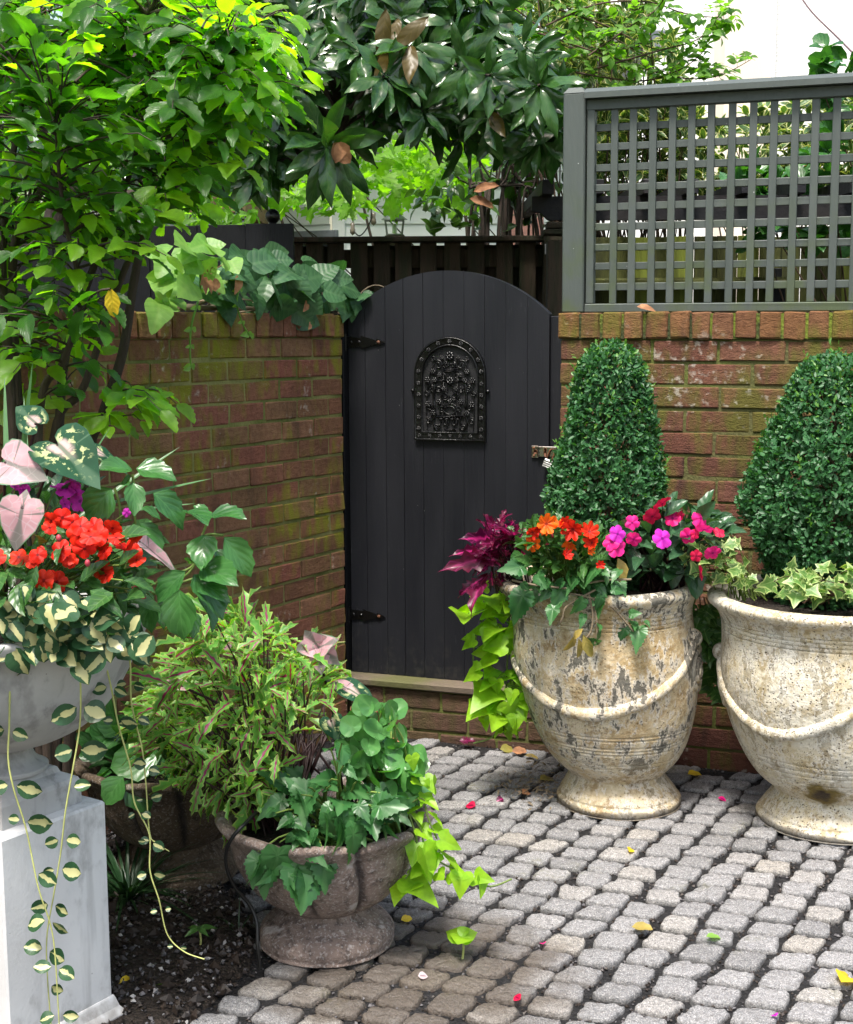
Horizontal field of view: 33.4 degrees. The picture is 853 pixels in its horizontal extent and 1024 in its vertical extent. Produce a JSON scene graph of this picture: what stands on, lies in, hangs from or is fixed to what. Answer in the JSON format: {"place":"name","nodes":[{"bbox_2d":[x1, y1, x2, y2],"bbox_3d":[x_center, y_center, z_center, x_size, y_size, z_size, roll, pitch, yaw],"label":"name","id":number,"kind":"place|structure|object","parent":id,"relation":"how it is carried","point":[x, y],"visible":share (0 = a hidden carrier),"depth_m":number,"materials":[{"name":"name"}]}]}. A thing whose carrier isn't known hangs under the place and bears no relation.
{"place":"outdoors","nodes":[
{"label":"outdoors","id":0,"kind":"place"},
{"bbox_2d":[101,829,254,1023],"bbox_3d":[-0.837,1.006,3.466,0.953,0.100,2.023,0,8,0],"label":"mulch","id":1,"kind":"object","parent":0,"point":[221,990],"visible":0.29,"depth_m":3.28,"materials":[{"name":"brown soil"}]},
{"bbox_2d":[0,795,122,1023],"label":"pedestal","id":2,"kind":"object","parent":1,"relation":"on","point":[86,995],"visible":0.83,"depth_m":2.84,"materials":[{"name":"grey stone"}]},
{"bbox_2d":[0,586,145,830],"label":"flower bowl","id":3,"kind":"object","parent":2,"relation":"on","point":[41,692],"visible":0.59,"depth_m":2.72,"materials":[{"name":"grey stone"}]},
{"bbox_2d":[0,460,130,570],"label":"impatiens plant","id":4,"kind":"object","parent":3,"relation":"in","point":[56,493],"visible":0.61,"depth_m":2.69,"materials":[{"name":"purple plant"}]},
{"bbox_2d":[0,507,169,634],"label":"impatiens plant","id":5,"kind":"object","parent":3,"relation":"in","point":[82,542],"visible":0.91,"depth_m":2.59,"materials":[{"name":"red plant"}]},
{"bbox_2d":[0,405,175,596],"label":"caladium plant","id":6,"kind":"object","parent":3,"relation":"in","point":[76,453],"visible":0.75,"depth_m":2.62,"materials":[{"name":"pink plant"}]},
{"bbox_2d":[0,585,203,1023],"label":"trailing vine","id":7,"kind":"object","parent":3,"relation":"hanging from","point":[60,632],"visible":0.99,"depth_m":2.61,"materials":[{"name":"green plant"}]},
{"bbox_2d":[3,363,211,517],"bbox_3d":[-0.671,-0.130,2.832,0.509,0.343,0.151,0,8,0],"label":"spike plant","id":8,"kind":"object","parent":3,"relation":"in","point":[24,439],"visible":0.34,"depth_m":2.82,"materials":[{"name":"green plant"}]},
{"bbox_2d":[81,455,254,639],"bbox_3d":[-0.489,0.072,2.718,0.311,0.358,0.156,0,8,0],"label":"glossy leaved plant","id":9,"kind":"object","parent":3,"relation":"in","point":[179,616],"visible":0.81,"depth_m":2.72,"materials":[{"name":"green plant"}]},
{"bbox_2d":[120,975,129,982],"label":"fallen leaf","id":10,"kind":"object","parent":1,"relation":"on","point":[126,977],"visible":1,"depth_m":3.12,"materials":[{"name":"yellow plant"}]},
{"bbox_2d":[0,0,324,774],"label":"leafy tree","id":11,"kind":"object","parent":1,"relation":"on","point":[188,50],"visible":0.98,"depth_m":3.07,"materials":[{"name":"green plant"}]},
{"bbox_2d":[74,730,250,891],"bbox_3d":[-0.661,0.792,3.741,0.514,0.328,0.519,0,8,0],"label":"stone bowl","id":12,"kind":"object","parent":1,"relation":"on","point":[175,825],"visible":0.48,"depth_m":3.59,"materials":[{"name":"stone"}]},
{"bbox_2d":[75,698,226,812],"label":"shade plant","id":13,"kind":"object","parent":12,"relation":"in","point":[113,791],"visible":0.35,"depth_m":3.52,"materials":[{"name":"green plant"}]},
{"bbox_2d":[106,833,225,931],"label":"grass clump","id":14,"kind":"object","parent":1,"relation":"on","point":[124,882],"visible":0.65,"depth_m":3.60,"materials":[{"name":"green plant"}]},
{"bbox_2d":[185,924,215,944],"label":"seedling","id":15,"kind":"object","parent":1,"relation":"on","point":[196,928],"visible":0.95,"depth_m":3.29,"materials":[{"name":"green plant"}]},
{"bbox_2d":[209,896,260,937],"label":"grass clump","id":16,"kind":"object","parent":1,"relation":"on","point":[238,920],"visible":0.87,"depth_m":3.41,"materials":[{"name":"green plant"}]},
{"bbox_2d":[2,0,546,229],"label":"sky","id":17,"kind":"structure","parent":0,"point":[58,12],"materials":[{"name":"white"}]},
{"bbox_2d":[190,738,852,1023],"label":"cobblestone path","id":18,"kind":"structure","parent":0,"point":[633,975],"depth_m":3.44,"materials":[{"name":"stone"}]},
{"bbox_2d":[214,777,432,967],"bbox_3d":[-0.235,0.849,3.328,0.506,0.321,0.504,0,8,0],"label":"stone bowl","id":19,"kind":"object","parent":18,"relation":"on","point":[346,920],"visible":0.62,"depth_m":3.21,"materials":[{"name":"stone"}]},
{"bbox_2d":[114,586,351,847],"bbox_3d":[-0.462,0.485,3.407,0.606,0.702,0.762,0,8,0],"label":"coleus plant","id":20,"kind":"object","parent":19,"relation":"in","point":[246,786],"visible":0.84,"depth_m":3.20,"materials":[{"name":"green plant"}]},
{"bbox_2d":[224,811,261,968],"bbox_3d":[-0.401,0.844,3.149,0.091,0.347,0.052,-6,10,-36],"label":"drip hose","id":21,"kind":"object","parent":19,"relation":"hanging from","point":[229,842],"visible":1,"depth_m":3.15,"materials":[{"name":"black rubber"}]},
{"bbox_2d":[154,630,372,807],"bbox_3d":[-0.359,0.495,3.364,0.507,0.497,0.374,0,8,0],"label":"caladium plant","id":22,"kind":"object","parent":19,"relation":"on","point":[351,690],"visible":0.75,"depth_m":3.22,"materials":[{"name":"pink plant"}]},
{"bbox_2d":[243,742,419,915],"bbox_3d":[-0.203,0.675,3.163,0.389,0.377,0.269,0,8,0],"label":"begonia plant","id":23,"kind":"object","parent":19,"relation":"in","point":[338,820],"visible":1,"depth_m":3.09,"materials":[{"name":"green plant"}]},
{"bbox_2d":[331,694,430,835],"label":"begonia plant","id":24,"kind":"object","parent":19,"relation":"on","point":[377,744],"visible":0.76,"depth_m":3.18,"materials":[{"name":"green plant"}]},
{"bbox_2d":[389,752,511,907],"bbox_3d":[0.050,0.712,3.170,0.285,0.352,0.121,0,8,0],"label":"sweet potato vine","id":25,"kind":"object","parent":19,"relation":"in","point":[425,858],"visible":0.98,"depth_m":3.18,"materials":[{"name":"green plant"}]},
{"bbox_2d":[401,915,411,921],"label":"fallen leaf","id":26,"kind":"object","parent":18,"relation":"on","point":[406,918],"visible":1,"depth_m":3.44,"materials":[{"name":"yellow plant"}]},
{"bbox_2d":[418,971,427,978],"bbox_3d":[-0.009,1.025,3.147,0.017,0.010,0.019,4,9,31],"label":"fallen petal","id":27,"kind":"object","parent":18,"relation":"on","point":[422,975],"visible":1,"depth_m":3.15,"materials":[{"name":"white plant"}]},
{"bbox_2d":[446,926,477,958],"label":"seedling","id":28,"kind":"object","parent":18,"relation":"on","point":[463,935],"visible":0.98,"depth_m":3.25,"materials":[{"name":"green plant"}]},
{"bbox_2d":[466,801,474,807],"bbox_3d":[0.132,0.874,4.245,0.026,0.016,0.030,-2,8,-9],"label":"fallen petal","id":29,"kind":"object","parent":18,"relation":"on","point":[471,804],"visible":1,"depth_m":4.25,"materials":[{"name":"pink plant"}]},
{"bbox_2d":[496,796,503,801],"bbox_3d":[0.220,0.868,4.294,0.026,0.016,0.018,0,8,0],"label":"fallen petal","id":30,"kind":"object","parent":18,"relation":"on","point":[499,798],"visible":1,"depth_m":4.29,"materials":[{"name":"pink plant"}]},
{"bbox_2d":[500,744,512,752],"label":"fallen leaf","id":31,"kind":"object","parent":18,"relation":"on","point":[506,748],"visible":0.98,"depth_m":4.79,"materials":[{"name":"yellow plant"}]},
{"bbox_2d":[513,994,520,1000],"bbox_3d":[0.194,1.037,3.043,0.017,0.011,0.020,0,8,0],"label":"fallen petal","id":32,"kind":"object","parent":18,"relation":"on","point":[517,997],"visible":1,"depth_m":3.04,"materials":[{"name":"pink plant"}]},
{"bbox_2d":[470,755,565,809],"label":"leaf litter","id":33,"kind":"object","parent":18,"relation":"on","point":[539,781],"visible":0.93,"depth_m":4.43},
{"bbox_2d":[512,746,526,753],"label":"fallen leaf","id":34,"kind":"object","parent":18,"relation":"on","point":[518,750],"visible":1,"depth_m":4.76,"materials":[{"name":"orange plant"}]},
{"bbox_2d":[522,788,529,794],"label":"fallen leaf","id":35,"kind":"object","parent":18,"relation":"on","point":[524,792],"visible":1,"depth_m":4.35,"materials":[{"name":"brown plant"}]},
{"bbox_2d":[540,774,551,780],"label":"fallen leaf","id":36,"kind":"object","parent":18,"relation":"on","point":[543,777],"visible":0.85,"depth_m":4.49,"materials":[{"name":"plant"}]},
{"bbox_2d":[496,565,702,820],"bbox_3d":[0.515,0.533,4.265,0.615,0.686,0.608,0,8,0],"label":"urn","id":37,"kind":"object","parent":18,"relation":"on","point":[613,716],"visible":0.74,"depth_m":4.05,"materials":[{"name":"beige ceramic"}]},
{"bbox_2d":[439,509,534,615],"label":"coleus plant","id":38,"kind":"object","parent":37,"relation":"in","point":[486,551],"visible":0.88,"depth_m":4.10,"materials":[{"name":"purple plant"}]},
{"bbox_2d":[448,580,528,743],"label":"sweet potato vine","id":39,"kind":"object","parent":37,"relation":"in","point":[507,717],"visible":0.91,"depth_m":4.23,"materials":[{"name":"green plant"}]},
{"bbox_2d":[502,505,614,593],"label":"impatiens plant","id":40,"kind":"object","parent":37,"relation":"in","point":[561,560],"visible":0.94,"depth_m":3.93,"materials":[{"name":"orange plant"}]},
{"bbox_2d":[497,557,649,657],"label":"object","id":41,"kind":"object","parent":37,"relation":"in","point":[521,601],"visible":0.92,"depth_m":3.93,"materials":[{"name":"green plant"}]},
{"bbox_2d":[540,337,670,594],"bbox_3d":[0.536,-0.095,4.238,0.400,0.847,0.386,0,8,0],"label":"box tree","id":42,"kind":"object","parent":37,"relation":"in","point":[610,462],"visible":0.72,"depth_m":4.13,"materials":[{"name":"green plant"}]},
{"bbox_2d":[601,490,746,599],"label":"impatiens plant","id":43,"kind":"object","parent":37,"relation":"in","point":[674,530],"visible":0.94,"depth_m":3.98,"materials":[{"name":"pink plant"}]},
{"bbox_2d":[632,922,652,929],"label":"fallen leaf","id":44,"kind":"object","parent":18,"relation":"on","point":[641,926],"visible":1,"depth_m":3.39,"materials":[{"name":"yellow plant"}]},
{"bbox_2d":[688,770,701,775],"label":"fallen leaf","id":45,"kind":"object","parent":18,"relation":"on","point":[691,772],"visible":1,"depth_m":4.53,"materials":[{"name":"yellow plant"}]},
{"bbox_2d":[706,933,720,938],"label":"fallen leaf","id":46,"kind":"object","parent":18,"relation":"on","point":[711,935],"visible":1,"depth_m":3.34,"materials":[{"name":"green plant"}]},
{"bbox_2d":[707,574,852,844],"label":"urn","id":47,"kind":"object","parent":18,"relation":"on","point":[785,679],"visible":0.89,"depth_m":3.89,"materials":[{"name":"beige ceramic"}]},
{"bbox_2d":[693,597,721,704],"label":"ivy plant","id":48,"kind":"object","parent":47,"relation":"hanging from","point":[707,622],"visible":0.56,"depth_m":4.24,"materials":[{"name":"green plant"}]},
{"bbox_2d":[679,533,766,601],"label":"ivy plant","id":49,"kind":"object","parent":47,"relation":"in","point":[736,571],"visible":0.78,"depth_m":3.99,"materials":[{"name":"green plant"}]},
{"bbox_2d":[734,338,852,610],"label":"box tree","id":50,"kind":"object","parent":47,"relation":"in","point":[773,517],"visible":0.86,"depth_m":4.00,"materials":[{"name":"green plant"}]},
{"bbox_2d":[754,556,852,609],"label":"ivy plant","id":51,"kind":"object","parent":47,"relation":"in","point":[796,587],"visible":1,"depth_m":3.84,"materials":[{"name":"green plant"}]},
{"bbox_2d":[836,969,852,982],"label":"fallen leaf","id":52,"kind":"object","parent":18,"relation":"on","point":[843,976],"visible":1,"depth_m":3.12,"materials":[{"name":"yellow plant"}]},
{"bbox_2d":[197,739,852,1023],"bbox_3d":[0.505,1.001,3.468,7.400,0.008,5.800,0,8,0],"label":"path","id":53,"kind":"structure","parent":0,"point":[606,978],"depth_m":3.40,"materials":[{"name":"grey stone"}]},
{"bbox_2d":[344,671,550,753],"bbox_3d":[0.071,0.705,5.023,0.846,0.249,0.212,3,8,20],"label":"doorstep","id":54,"kind":"object","parent":53,"relation":"on","point":[437,708],"visible":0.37,"depth_m":4.93,"materials":[{"name":"brick"}]},
{"bbox_2d":[341,319,351,670],"bbox_3d":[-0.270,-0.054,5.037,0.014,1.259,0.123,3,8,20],"label":"gate post","id":55,"kind":"object","parent":54,"relation":"on","point":[346,490],"visible":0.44,"depth_m":5.00,"materials":[{"name":"black wood"}]},
{"bbox_2d":[345,270,556,683],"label":"garden gate","id":56,"kind":"structure","parent":55,"relation":"attached to","point":[449,401],"depth_m":4.88,"materials":[{"name":"paint"}]},
{"bbox_2d":[542,448,553,467],"bbox_3d":[0.407,-0.177,4.726,0.044,0.070,0.015,3,8,20],"label":"padlock","id":57,"kind":"object","parent":56,"relation":"hanging from","point":[547,463],"visible":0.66,"depth_m":4.72,"materials":[{"name":"metal"}]},
{"bbox_2d":[549,316,561,552],"bbox_3d":[0.451,-0.028,4.820,0.051,1.260,0.091,3,8,20],"label":"gate post","id":58,"kind":"object","parent":54,"relation":"on","point":[555,395],"visible":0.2,"depth_m":4.72,"materials":[{"name":"paint"}]},
{"bbox_2d":[460,736,475,743],"bbox_3d":[0.140,0.781,4.874,0.045,0.021,0.038,5,9,32],"label":"petal","id":59,"kind":"object","parent":53,"relation":"on","point":[464,740],"visible":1,"depth_m":4.88,"materials":[{"name":"plant"}]},
{"bbox_2d":[523,178,851,315],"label":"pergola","id":60,"kind":"object","parent":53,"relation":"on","point":[544,202],"visible":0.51,"depth_m":5.40,"materials":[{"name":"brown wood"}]},
{"bbox_2d":[595,226,849,312],"bbox_3d":[2.091,-0.312,6.178,3.037,1.845,0.133,0,8,0],"label":"board fence","id":61,"kind":"object","parent":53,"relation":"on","point":[602,276],"visible":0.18,"depth_m":6.11,"materials":[{"name":"brown wood"}]},
{"bbox_2d":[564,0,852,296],"bbox_3d":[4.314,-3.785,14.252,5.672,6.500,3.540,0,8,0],"label":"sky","id":62,"kind":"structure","parent":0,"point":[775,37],"depth_m":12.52,"materials":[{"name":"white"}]},
{"bbox_2d":[802,0,851,51],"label":"overhead wire","id":63,"kind":"object","parent":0,"point":[835,35],"visible":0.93,"depth_m":9.47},
{"label":"ground","id":64,"kind":"structure","parent":0,"visible":0},
{"bbox_2d":[2,137,259,225],"bbox_3d":[-1.579,-0.695,7.009,1.547,2.406,1.458,-1,8,-8],"label":"shrub","id":65,"kind":"object","parent":64,"relation":"on","point":[251,215],"visible":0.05,"depth_m":7.12,"materials":[{"name":"green plant"}]},
{"bbox_2d":[8,209,294,312],"bbox_3d":[-1.703,-0.184,5.340,2.450,1.864,0.132,0,8,0],"label":"panel fence","id":66,"kind":"object","parent":64,"relation":"on","point":[252,236],"visible":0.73,"depth_m":5.17,"materials":[{"name":"black wood"}]},
{"bbox_2d":[0,309,345,832],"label":"brick wall","id":67,"kind":"structure","parent":64,"relation":"on","point":[260,441],"depth_m":4.48,"materials":[{"name":"brown brick"}]},
{"bbox_2d":[144,230,383,370],"bbox_3d":[-0.485,-0.678,4.611,0.310,0.399,1.495,3,9,25],"label":"ivy plant","id":68,"kind":"object","parent":67,"relation":"on","point":[306,292],"depth_m":4.36,"materials":[{"name":"green plant"}]},
{"bbox_2d":[152,167,267,225],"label":"garden shed","id":69,"kind":"structure","parent":64,"relation":"on","point":[260,215],"depth_m":8.96,"materials":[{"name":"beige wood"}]},
{"bbox_2d":[284,192,390,235],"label":"string lights","id":70,"kind":"object","parent":69,"relation":"attached to","point":[372,222],"visible":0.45,"depth_m":8.21,"materials":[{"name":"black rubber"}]},
{"bbox_2d":[0,0,597,223],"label":"magnolia tree","id":71,"kind":"object","parent":64,"relation":"on","point":[444,71],"visible":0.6,"depth_m":4.97,"materials":[{"name":"green plant"}]},
{"bbox_2d":[0,0,622,245],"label":"tree","id":72,"kind":"object","parent":64,"relation":"on","point":[394,136],"depth_m":8.36,"materials":[{"name":"green plant"}]},
{"bbox_2d":[46,30,664,275],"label":"clapboard house","id":73,"kind":"structure","parent":64,"relation":"on","point":[318,226],"depth_m":9.45,"materials":[{"name":"white wood"}]},
{"bbox_2d":[216,136,525,274],"bbox_3d":[0.314,-0.801,7.557,3.177,2.456,1.491,-3,8,-21],"label":"maple tree","id":74,"kind":"object","parent":64,"relation":"on","point":[406,165],"visible":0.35,"depth_m":6.84,"materials":[{"name":"green plant"}]},
{"bbox_2d":[294,235,562,314],"bbox_3d":[-0.141,-0.270,6.030,1.623,1.808,0.146,0,8,0],"label":"board fence","id":75,"kind":"object","parent":64,"relation":"on","point":[381,261],"visible":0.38,"depth_m":5.92,"materials":[{"name":"brown wood"}]},
{"bbox_2d":[404,131,562,244],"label":"bare stem shrub","id":76,"kind":"object","parent":64,"relation":"on","point":[486,201],"visible":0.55,"depth_m":6.31,"materials":[{"name":"green plant"}]},
{"bbox_2d":[511,210,543,244],"bbox_3d":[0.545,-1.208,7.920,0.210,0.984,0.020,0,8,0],"label":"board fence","id":77,"kind":"object","parent":64,"relation":"on","point":[524,228],"depth_m":7.86,"materials":[{"name":"brown wood"}]},
{"bbox_2d":[486,0,715,244],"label":"variegated shrub","id":78,"kind":"object","parent":64,"relation":"on","point":[541,7],"visible":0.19,"depth_m":6.28,"materials":[{"name":"green plant"}]},
{"bbox_2d":[512,0,757,221],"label":"climbing rose","id":79,"kind":"object","parent":64,"relation":"on","point":[714,27],"visible":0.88,"depth_m":5.81,"materials":[{"name":"green plant"}]},
{"bbox_2d":[558,310,852,773],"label":"brick wall","id":80,"kind":"structure","parent":64,"relation":"on","point":[721,380],"depth_m":4.49,"materials":[{"name":"brown brick"}]},
{"bbox_2d":[637,304,654,310],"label":"fallen leaf","id":81,"kind":"object","parent":80,"relation":"on","point":[645,307],"visible":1,"depth_m":4.51,"materials":[{"name":"orange plant"}]},
{"bbox_2d":[562,72,852,312],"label":"trellis panel","id":82,"kind":"object","parent":80,"relation":"on","point":[581,188],"visible":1,"depth_m":4.46,"materials":[{"name":"paint"}]},
{"bbox_2d":[695,97,852,290],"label":"variegated shrub","id":83,"kind":"object","parent":64,"relation":"on","point":[783,128],"visible":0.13,"depth_m":6.35,"materials":[{"name":"green plant"}]},
{"bbox_2d":[719,32,852,301],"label":"green bush","id":84,"kind":"object","parent":64,"relation":"on","point":[819,63],"visible":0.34,"depth_m":5.70,"materials":[{"name":"green plant"}]},
{"bbox_3d":[-0.163,-0.521,7.599,0.100,1.878,0.100,0,8,0],"label":"lantern post","id":85,"kind":"object","parent":64,"relation":"on","visible":0},
{"bbox_2d":[381,214,406,234],"bbox_3d":[-0.169,-1.529,7.462,0.131,0.155,0.131,2,8,19],"label":"lantern","id":86,"kind":"object","parent":85,"relation":"on","point":[401,218],"visible":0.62,"depth_m":7.44,"materials":[{"name":"metal"}]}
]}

